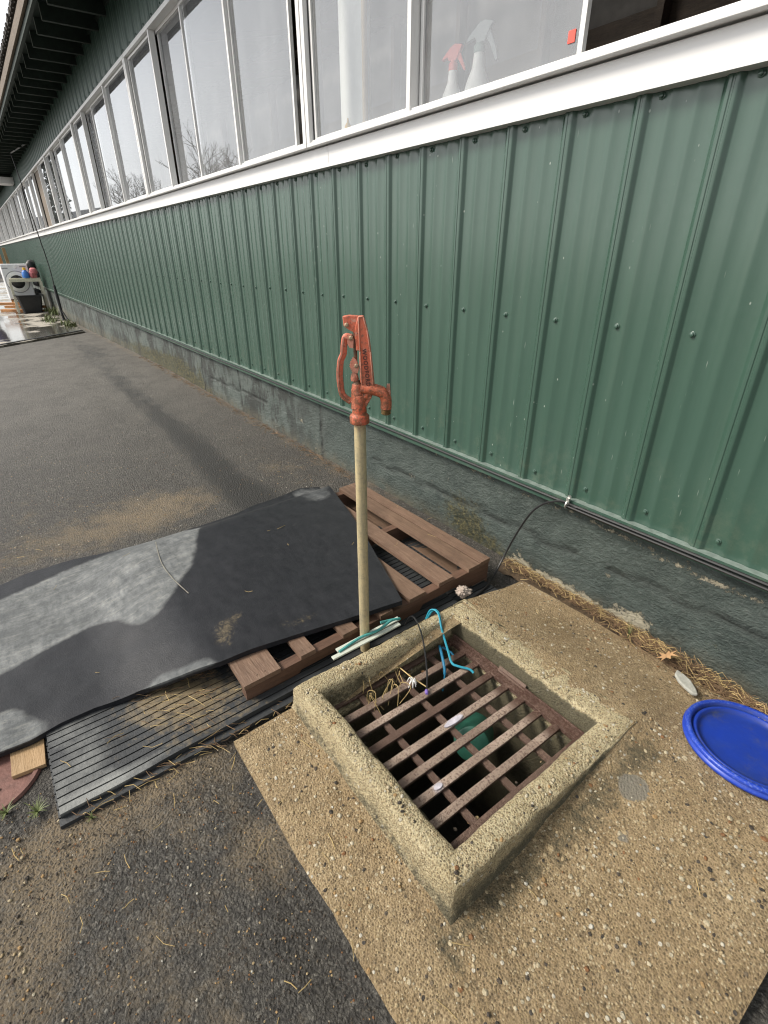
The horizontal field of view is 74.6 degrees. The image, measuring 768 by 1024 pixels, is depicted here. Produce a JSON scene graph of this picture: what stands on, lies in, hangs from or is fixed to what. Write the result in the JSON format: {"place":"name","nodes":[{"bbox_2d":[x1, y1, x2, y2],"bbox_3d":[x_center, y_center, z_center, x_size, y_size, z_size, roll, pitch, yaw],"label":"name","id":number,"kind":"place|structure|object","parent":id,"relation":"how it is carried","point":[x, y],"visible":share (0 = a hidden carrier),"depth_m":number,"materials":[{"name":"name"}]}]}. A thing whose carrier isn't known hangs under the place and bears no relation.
{"place":"outdoors","nodes":[
{"label":"outdoors","id":0,"kind":"place"},
{"bbox_2d":[0,0,8,45],"label":"sky","id":1,"kind":"structure","parent":0,"point":[4,6],"materials":[{"name":"white"}]},
{"bbox_2d":[29,268,37,277],"bbox_3d":[-9.338,-6.362,13.434,0.204,0.266,0.212,-19,32,-32],"label":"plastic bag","id":2,"kind":"object","parent":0,"point":[33,272],"visible":1,"depth_m":13.37,"materials":[{"name":"plastic"}]},
{"bbox_2d":[0,793,72,1000],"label":"gravel","id":3,"kind":"structure","parent":0,"point":[24,971],"depth_m":1.13,"materials":[{"name":"gravel"}]},
{"bbox_2d":[60,319,76,326],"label":"grass","id":4,"kind":"structure","parent":0,"point":[67,323],"depth_m":10.59,"materials":[{"name":"green plant"}]},
{"bbox_2d":[0,271,767,1023],"bbox_3d":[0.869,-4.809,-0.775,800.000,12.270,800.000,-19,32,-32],"label":"ground","id":5,"kind":"structure","parent":0,"point":[86,379],"depth_m":1.27,"materials":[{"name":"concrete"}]},
{"bbox_2d":[2,248,9,263],"bbox_3d":[-11.579,-7.271,15.769,0.099,1.756,0.209,-3,27,-5],"label":"timber post","id":6,"kind":"object","parent":5,"relation":"on","point":[5,256],"visible":0.36,"depth_m":15.41,"materials":[{"name":"beige wood"}]},
{"bbox_2d":[0,799,15,819],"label":"weed","id":7,"kind":"object","parent":5,"relation":"on","point":[4,812],"visible":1,"depth_m":1.30,"materials":[{"name":"green plant"}]},
{"bbox_2d":[0,754,41,810],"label":"access cover","id":8,"kind":"object","parent":5,"relation":"on","point":[16,789],"visible":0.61,"depth_m":1.38,"materials":[{"name":"metal"}]},
{"bbox_2d":[10,738,46,779],"bbox_3d":[-1.028,0.694,1.460,0.088,0.013,0.160,-19,32,-32],"label":"wood block","id":9,"kind":"object","parent":8,"relation":"on","point":[28,759],"depth_m":1.43,"materials":[{"name":"beige wood"}]},
{"bbox_2d":[25,795,47,820],"bbox_3d":[-0.893,0.767,1.303,0.054,0.026,0.069,-19,32,-32],"label":"weed","id":10,"kind":"object","parent":5,"relation":"on","point":[37,808],"visible":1,"depth_m":1.30,"materials":[{"name":"green plant"}]},
{"bbox_2d":[0,282,84,347],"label":"concrete apron","id":11,"kind":"object","parent":5,"relation":"on","point":[17,326],"visible":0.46,"depth_m":10.55,"materials":[{"name":"beige concrete"}]},
{"bbox_2d":[0,302,45,311],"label":"plank stack","id":12,"kind":"object","parent":11,"relation":"on","point":[10,304],"visible":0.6,"depth_m":13.82,"materials":[{"name":"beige wood"}]},
{"bbox_2d":[0,264,34,299],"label":"washing machine","id":13,"kind":"object","parent":12,"relation":"on","point":[8,271],"visible":0.73,"depth_m":13.41,"materials":[{"name":"metal"}]},
{"bbox_2d":[14,293,42,312],"bbox_3d":[-9.572,-5.637,13.662,0.660,0.475,0.820,-19,32,-32],"label":"plastic tub","id":14,"kind":"object","parent":11,"relation":"on","point":[30,303],"visible":0.79,"depth_m":13.42,"materials":[{"name":"black plastic"}]},
{"bbox_2d":[9,278,48,312],"bbox_3d":[-9.597,-5.867,13.628,0.745,0.835,0.405,-19,32,-32],"label":"cream frame","id":15,"kind":"object","parent":11,"relation":"on","point":[38,280],"visible":0.92,"depth_m":13.41,"materials":[{"name":"paint"}]},
{"bbox_2d":[21,267,29,277],"bbox_3d":[-9.490,-6.328,13.335,0.170,0.248,0.170,-19,32,-32],"label":"detergent bottle","id":16,"kind":"object","parent":15,"relation":"on","point":[25,273],"visible":1,"depth_m":13.30,"materials":[{"name":"blue plastic"}]},
{"bbox_2d":[25,260,41,293],"bbox_3d":[-10.402,-6.706,14.679,0.778,1.152,0.903,-19,32,-32],"label":"junk pile","id":17,"kind":"object","parent":11,"relation":"on","point":[30,263],"visible":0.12,"depth_m":14.49,"materials":[{"name":"black plastic"}]},
{"bbox_2d":[0,330,82,344],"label":"drain hose","id":18,"kind":"object","parent":11,"relation":"on","point":[39,337],"visible":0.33,"depth_m":8.91,"materials":[{"name":"black plastic"}]},
{"bbox_2d":[39,315,56,323],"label":"grass","id":19,"kind":"structure","parent":11,"relation":"on","point":[47,318],"depth_m":11.51,"materials":[{"name":"green plant"}]},
{"bbox_2d":[44,305,59,315],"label":"grass","id":20,"kind":"structure","parent":5,"relation":"on","point":[54,311],"depth_m":13.36,"materials":[{"name":"green plant"}]},
{"bbox_2d":[11,435,329,1021],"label":"pebbles","id":21,"kind":"object","parent":5,"relation":"on","point":[196,1000],"visible":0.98,"depth_m":1.12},
{"bbox_2d":[140,357,350,478],"bbox_3d":[-1.772,-1.161,4.978,0.140,0.030,5.271,-19,32,-32],"label":"straw","id":22,"kind":"object","parent":5,"relation":"on","point":[304,449],"visible":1,"depth_m":4.13,"materials":[{"name":"brown plant"}]},
{"bbox_2d":[45,526,497,829],"bbox_3d":[-0.390,0.426,1.937,1.588,0.070,0.756,-19,32,-32],"label":"ribbed rubber mat","id":23,"kind":"object","parent":5,"relation":"on","point":[72,818],"visible":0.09,"depth_m":1.46,"materials":[{"name":"black rubber"}]},
{"bbox_2d":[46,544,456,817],"bbox_3d":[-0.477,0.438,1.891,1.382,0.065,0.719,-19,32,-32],"label":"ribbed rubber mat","id":24,"kind":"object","parent":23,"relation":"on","point":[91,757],"visible":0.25,"depth_m":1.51,"materials":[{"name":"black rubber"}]},
{"bbox_2d":[71,656,292,819],"bbox_3d":[-0.616,0.602,1.560,0.671,0.047,0.503,-19,32,-32],"label":"straw","id":25,"kind":"object","parent":24,"relation":"on","point":[178,727],"visible":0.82,"depth_m":1.49,"materials":[{"name":"beige plant"}]},
{"bbox_2d":[83,678,289,814],"bbox_3d":[-0.515,0.623,1.522,0.588,0.044,0.480,-4,27,-9],"label":"straw","id":26,"kind":"object","parent":24,"relation":"on","point":[161,743],"visible":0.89,"depth_m":1.45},
{"bbox_2d":[228,482,489,700],"bbox_3d":[-0.286,0.233,2.199,1.088,0.168,0.990,-19,32,-32],"label":"wooden pallet","id":27,"kind":"object","parent":23,"relation":"on","point":[258,673],"visible":0.48,"depth_m":2.04,"materials":[{"name":"brown wood"}]},
{"bbox_2d":[0,486,401,756],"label":"rubber mat","id":28,"kind":"object","parent":27,"relation":"on","point":[146,617],"visible":0.98,"depth_m":1.90,"materials":[{"name":"black rubber"}]},
{"bbox_2d":[12,467,699,1023],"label":"straw","id":29,"kind":"object","parent":5,"relation":"on","point":[258,849],"visible":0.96,"depth_m":1.17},
{"bbox_2d":[337,315,391,652],"bbox_3d":[-0.053,0.054,1.548,0.146,1.232,0.054,6,28,11],"label":"yard hydrant","id":30,"kind":"object","parent":5,"relation":"on","point":[364,388],"visible":0.98,"depth_m":1.36,"materials":[{"name":"red metal"}]},
{"bbox_2d":[0,0,767,706],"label":"barn","id":31,"kind":"structure","parent":5,"relation":"on","point":[538,260],"depth_m":2.17,"materials":[{"name":"green paint"}]},
{"bbox_2d":[0,218,6,241],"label":"window","id":32,"kind":"structure","parent":31,"relation":"in","point":[1,225],"depth_m":21.02,"materials":[{"name":"plastic"}]},
{"bbox_2d":[0,206,13,240],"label":"window","id":33,"kind":"structure","parent":31,"relation":"in","point":[1,209],"depth_m":18.84,"materials":[{"name":"plastic"}]},
{"bbox_2d":[3,198,20,238],"bbox_3d":[-12.032,-9.451,16.348,0.107,1.019,3.012,-19,32,-32],"label":"window","id":34,"kind":"structure","parent":31,"relation":"in","point":[7,204],"depth_m":16.64,"materials":[{"name":"plastic"}]},
{"bbox_2d":[9,189,30,236],"bbox_3d":[-10.232,-8.348,14.188,0.107,1.019,3.012,-19,32,-32],"label":"window","id":35,"kind":"structure","parent":31,"relation":"in","point":[14,195],"depth_m":14.40,"materials":[{"name":"plastic"}]},
{"bbox_2d":[16,175,43,233],"bbox_3d":[-8.430,-7.244,12.025,0.107,1.019,3.022,-19,32,-32],"label":"window","id":36,"kind":"structure","parent":31,"relation":"in","point":[25,183],"depth_m":12.21,"materials":[{"name":"plastic"}]},
{"bbox_2d":[10,153,69,320],"bbox_3d":[-7.563,-5.919,11.172,0.261,3.321,0.450,-19,32,-32],"label":"drop pole","id":37,"kind":"object","parent":31,"relation":"attached to","point":[58,301],"visible":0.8,"depth_m":11.45,"materials":[{"name":"black metal"}]},
{"bbox_2d":[27,155,60,229],"bbox_3d":[-6.634,-6.137,9.856,0.088,1.019,3.012,-19,32,-32],"label":"window","id":38,"kind":"structure","parent":31,"relation":"in","point":[39,169],"depth_m":9.95,"materials":[{"name":"plastic"}]},
{"bbox_2d":[43,122,93,224],"bbox_3d":[-4.834,-5.035,7.696,0.088,1.019,3.012,-19,32,-32],"label":"window","id":39,"kind":"structure","parent":31,"relation":"in","point":[61,162],"depth_m":7.64,"materials":[{"name":"glass"}]},
{"bbox_2d":[69,56,152,214],"bbox_3d":[-3.051,-3.942,5.556,0.088,1.019,2.957,-19,32,-32],"label":"window","id":40,"kind":"structure","parent":31,"relation":"in","point":[78,124],"depth_m":5.87,"materials":[{"name":"plastic"}]},
{"bbox_2d":[122,0,314,197],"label":"window","id":41,"kind":"structure","parent":31,"relation":"in","point":[169,9],"depth_m":3.51,"materials":[{"name":"plastic"}]},
{"bbox_2d":[345,118,350,127],"bbox_3d":[-0.173,-1.819,2.428,0.060,0.123,0.055,-19,32,-32],"label":"glue bottle","id":42,"kind":"object","parent":31,"relation":"on","point":[347,125],"visible":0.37,"depth_m":2.40,"materials":[{"name":"white plastic"}]},
{"bbox_2d":[361,0,367,121],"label":"broom pole","id":43,"kind":"object","parent":31,"relation":"attached to","point":[364,59],"visible":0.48,"depth_m":2.30,"materials":[{"name":"white wood"}]},
{"bbox_2d":[79,302,767,591],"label":"wall cable","id":44,"kind":"object","parent":31,"relation":"attached to","point":[591,514],"depth_m":1.74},
{"bbox_2d":[472,500,575,597],"bbox_3d":[0.521,0.124,2.022,0.369,0.423,0.198,-1,27,-2],"label":"branch cable","id":45,"kind":"object","parent":44,"relation":"attached to","point":[515,535],"visible":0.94,"depth_m":2.06,"materials":[{"name":"black rubber"}]},
{"bbox_2d":[442,44,465,97],"bbox_3d":[0.258,-1.610,1.901,0.087,0.230,0.087,-7,28,-12],"label":"spray bottle","id":46,"kind":"object","parent":31,"relation":"on","point":[453,55],"visible":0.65,"depth_m":1.87,"materials":[{"name":"white plastic"}]},
{"bbox_2d":[464,19,497,90],"bbox_3d":[0.339,-1.580,1.803,0.102,0.265,0.110,-7,28,-12],"label":"spray bottle","id":47,"kind":"object","parent":31,"relation":"on","point":[481,33],"visible":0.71,"depth_m":1.77,"materials":[{"name":"white plastic"}]},
{"bbox_2d":[299,0,767,148],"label":"window","id":48,"kind":"structure","parent":31,"relation":"in","point":[309,10],"depth_m":1.82,"materials":[{"name":"plastic"}]},
{"bbox_2d":[564,495,571,508],"bbox_3d":[0.679,-0.035,1.872,0.024,0.060,0.018,-19,32,-32],"label":"cable clip","id":49,"kind":"object","parent":31,"relation":"attached to","point":[568,498],"visible":1,"depth_m":1.86,"materials":[{"name":"white plastic"}]},
{"bbox_2d":[234,581,767,1023],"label":"concrete slab","id":50,"kind":"structure","parent":5,"relation":"on","point":[651,819],"depth_m":1.12,"materials":[{"name":"beige concrete"}]},
{"bbox_2d":[292,599,636,924],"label":"drain curb","id":51,"kind":"structure","parent":50,"relation":"on","point":[455,883],"depth_m":1.48,"materials":[{"name":"beige concrete"}]},
{"bbox_2d":[331,622,400,659],"bbox_3d":[-0.057,0.435,1.708,0.270,0.023,0.016,-18,32,-30],"label":"lath strip","id":52,"kind":"object","parent":51,"relation":"on","point":[365,641],"visible":1,"depth_m":1.70,"materials":[{"name":"wood"}]},
{"bbox_2d":[336,617,398,652],"bbox_3d":[-0.052,0.420,1.736,0.255,0.025,0.018,-18,32,-31],"label":"lath strip","id":53,"kind":"object","parent":52,"relation":"on","point":[345,644],"visible":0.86,"depth_m":1.72,"materials":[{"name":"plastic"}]},
{"bbox_2d":[338,617,400,652],"bbox_3d":[-0.050,0.412,1.728,0.256,0.035,0.037,-19,32,-32],"label":"teal rope","id":54,"kind":"object","parent":53,"relation":"on","point":[387,621],"visible":1,"depth_m":1.72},
{"bbox_2d":[411,775,479,842],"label":"pit floor","id":55,"kind":"structure","parent":51,"relation":"in","point":[435,806],"depth_m":1.99,"materials":[{"name":"black"}]},
{"bbox_2d":[454,712,493,759],"bbox_3d":[0.284,0.740,1.653,0.134,0.164,0.162,10,29,19],"label":"plastic pot","id":56,"kind":"object","parent":55,"relation":"on","point":[480,741],"visible":0.41,"depth_m":1.60,"materials":[{"name":"green plastic"}]},
{"bbox_2d":[425,609,473,673],"bbox_3d":[0.219,0.445,1.758,0.053,0.099,0.273,-13,30,-23],"label":"cyan rope","id":57,"kind":"object","parent":51,"relation":"on","point":[430,611],"visible":0.91,"depth_m":1.76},
{"bbox_2d":[363,650,550,830],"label":"mortar crumbs","id":58,"kind":"object","parent":51,"relation":"on","point":[455,828],"visible":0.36,"depth_m":1.41,"materials":[{"name":"beige concrete"}]},
{"bbox_2d":[334,634,583,848],"bbox_3d":[0.193,0.627,1.499,0.568,0.048,0.540,-19,32,-32],"label":"drain grate","id":59,"kind":"object","parent":51,"relation":"in","point":[507,681],"visible":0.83,"depth_m":1.49,"materials":[{"name":"brown metal"}]},
{"bbox_2d":[363,666,425,714],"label":"dry stalks","id":60,"kind":"object","parent":59,"relation":"on","point":[386,689],"visible":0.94,"depth_m":1.61,"materials":[{"name":"plant"}]},
{"bbox_2d":[407,677,416,687],"bbox_3d":[0.091,0.545,1.627,0.032,0.027,0.038,-4,27,-8],"label":"string knot","id":61,"kind":"object","parent":59,"relation":"on","point":[412,680],"visible":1,"depth_m":1.62,"materials":[{"name":"white fabric"}]},
{"bbox_2d":[404,616,427,740],"bbox_3d":[0.113,0.610,1.788,0.045,0.423,0.294,-3,27,-6],"label":"black cord","id":62,"kind":"object","parent":59,"relation":"on","point":[425,657],"visible":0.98,"depth_m":1.68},
{"bbox_2d":[439,645,453,690],"bbox_3d":[0.220,0.533,1.746,0.053,0.100,0.133,-1,27,-2],"label":"blue rope","id":63,"kind":"object","parent":59,"relation":"on","point":[443,661],"visible":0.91,"depth_m":1.71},
{"bbox_2d":[455,585,472,598],"bbox_3d":[0.310,0.309,1.970,0.072,0.043,0.071,-6,28,-12],"label":"foam lump","id":64,"kind":"object","parent":51,"relation":"on","point":[463,591],"visible":1,"depth_m":1.95,"materials":[{"name":"beige plastic"}]},
{"bbox_2d":[675,670,696,695],"bbox_3d":[0.949,0.537,1.585,0.038,0.012,0.101,-5,28,-10],"label":"flat stone","id":65,"kind":"object","parent":50,"relation":"on","point":[684,682],"visible":1,"depth_m":1.58,"materials":[{"name":"white stone"}]},
{"bbox_2d":[682,699,767,800],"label":"bucket lid","id":66,"kind":"object","parent":50,"relation":"on","point":[727,741],"visible":1,"depth_m":1.38,"materials":[{"name":"blue plastic"}]},
{"bbox_2d":[498,563,766,708],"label":"soil","id":67,"kind":"structure","parent":5,"relation":"on","point":[513,574],"depth_m":1.93,"materials":[{"name":"brown soil"}]},
{"bbox_2d":[502,557,767,717],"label":"straw","id":68,"kind":"object","parent":67,"relation":"on","point":[524,571],"visible":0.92,"depth_m":1.73,"materials":[{"name":"plant"}]},
{"bbox_2d":[656,650,676,660],"bbox_3d":[0.931,0.471,1.655,0.047,0.052,0.057,-19,32,-32],"label":"dry leaf","id":69,"kind":"object","parent":68,"relation":"on","point":[668,654],"visible":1,"depth_m":1.66,"materials":[{"name":"orange plant"}]}
]}

